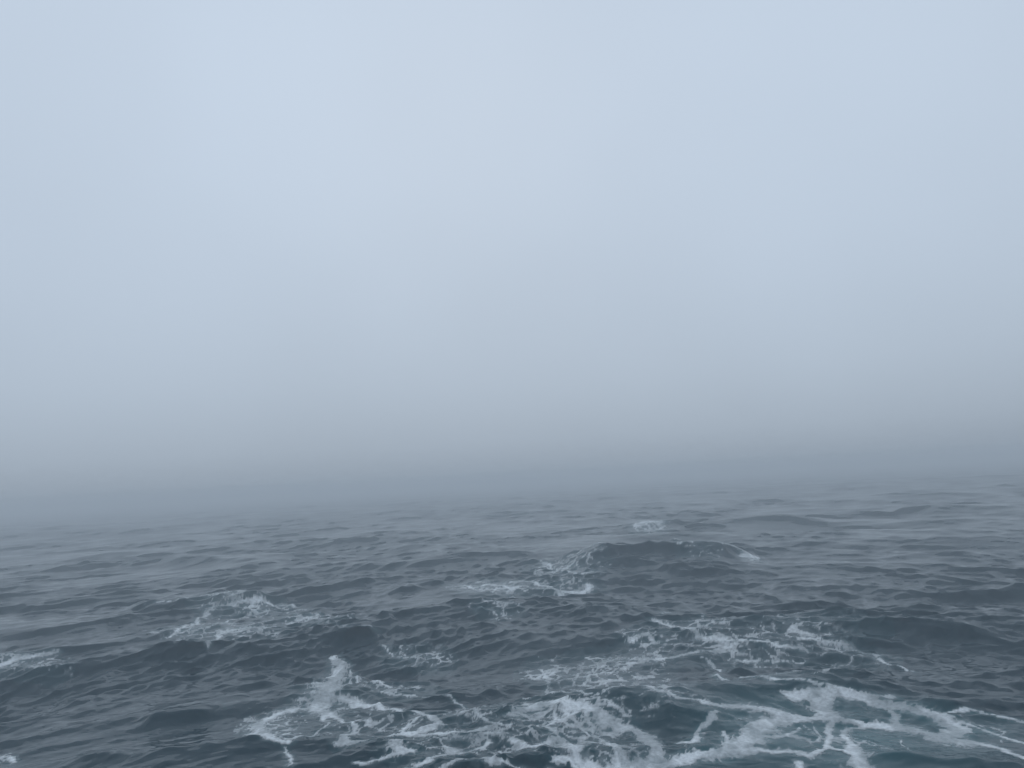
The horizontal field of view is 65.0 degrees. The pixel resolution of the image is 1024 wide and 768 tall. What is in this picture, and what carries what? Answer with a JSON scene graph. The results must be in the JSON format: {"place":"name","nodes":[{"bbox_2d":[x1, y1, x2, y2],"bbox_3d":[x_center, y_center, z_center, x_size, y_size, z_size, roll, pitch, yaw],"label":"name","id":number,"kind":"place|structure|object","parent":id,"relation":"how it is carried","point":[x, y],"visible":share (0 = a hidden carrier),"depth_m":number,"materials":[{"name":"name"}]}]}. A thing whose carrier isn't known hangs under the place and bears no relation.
{"place":"outdoors","nodes":[
{"label":"outdoors","id":0,"kind":"place"},
{"bbox_2d":[0,453,1023,767],"bbox_3d":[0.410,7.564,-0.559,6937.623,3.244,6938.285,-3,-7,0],"label":"water","id":1,"kind":"structure","parent":0,"point":[914,567],"depth_m":46.35,"materials":[{"name":"grey liquid"}]},
{"bbox_2d":[0,756,15,762],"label":"foam patch","id":2,"kind":"object","parent":1,"relation":"on","point":[12,759],"visible":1,"depth_m":26.14,"materials":[{"name":"white liquid"}]},
{"bbox_2d":[0,652,53,667],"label":"foam patch","id":3,"kind":"object","parent":1,"relation":"on","point":[12,659],"visible":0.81,"depth_m":41.62,"materials":[{"name":"white liquid"}]},
{"bbox_2d":[151,590,329,640],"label":"foam patch","id":4,"kind":"object","parent":1,"relation":"on","point":[254,599],"visible":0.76,"depth_m":51.02,"materials":[{"name":"white liquid"}]},
{"bbox_2d":[245,645,502,767],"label":"foam patch","id":5,"kind":"object","parent":1,"relation":"on","point":[356,703],"visible":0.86,"depth_m":27.39,"materials":[{"name":"white liquid"}]},
{"bbox_2d":[461,552,592,617],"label":"foam patch","id":6,"kind":"object","parent":1,"relation":"on","point":[588,587],"visible":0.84,"depth_m":61.58,"materials":[{"name":"white liquid"}]},
{"bbox_2d":[439,667,711,767],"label":"foam patch","id":7,"kind":"object","parent":1,"relation":"on","point":[569,705],"visible":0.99,"depth_m":25.62,"materials":[{"name":"white liquid"}]},
{"bbox_2d":[633,521,663,531],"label":"foam patch","id":8,"kind":"object","parent":1,"relation":"on","point":[635,525],"visible":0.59,"depth_m":115.57,"materials":[{"name":"white liquid"}]},
{"bbox_2d":[585,619,907,680],"bbox_3d":[10.894,11.958,36.966,14.064,1.516,15.269,4,-9,-45],"label":"foam patch","id":9,"kind":"object","parent":1,"relation":"on","point":[726,641],"visible":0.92,"depth_m":38.16,"materials":[{"name":"white liquid"}]},
{"bbox_2d":[739,551,758,560],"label":"foam patch","id":10,"kind":"object","parent":1,"relation":"on","point":[748,555],"visible":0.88,"depth_m":67.84,"materials":[{"name":"white liquid"}]},
{"bbox_2d":[622,674,1023,767],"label":"foam patch","id":11,"kind":"object","parent":1,"relation":"on","point":[744,739],"visible":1,"depth_m":25.00,"materials":[{"name":"white liquid"}]},
{"bbox_2d":[0,0,1023,508],"label":"sky","id":12,"kind":"structure","parent":0,"point":[248,247],"materials":[{"name":"grey"}]}
]}

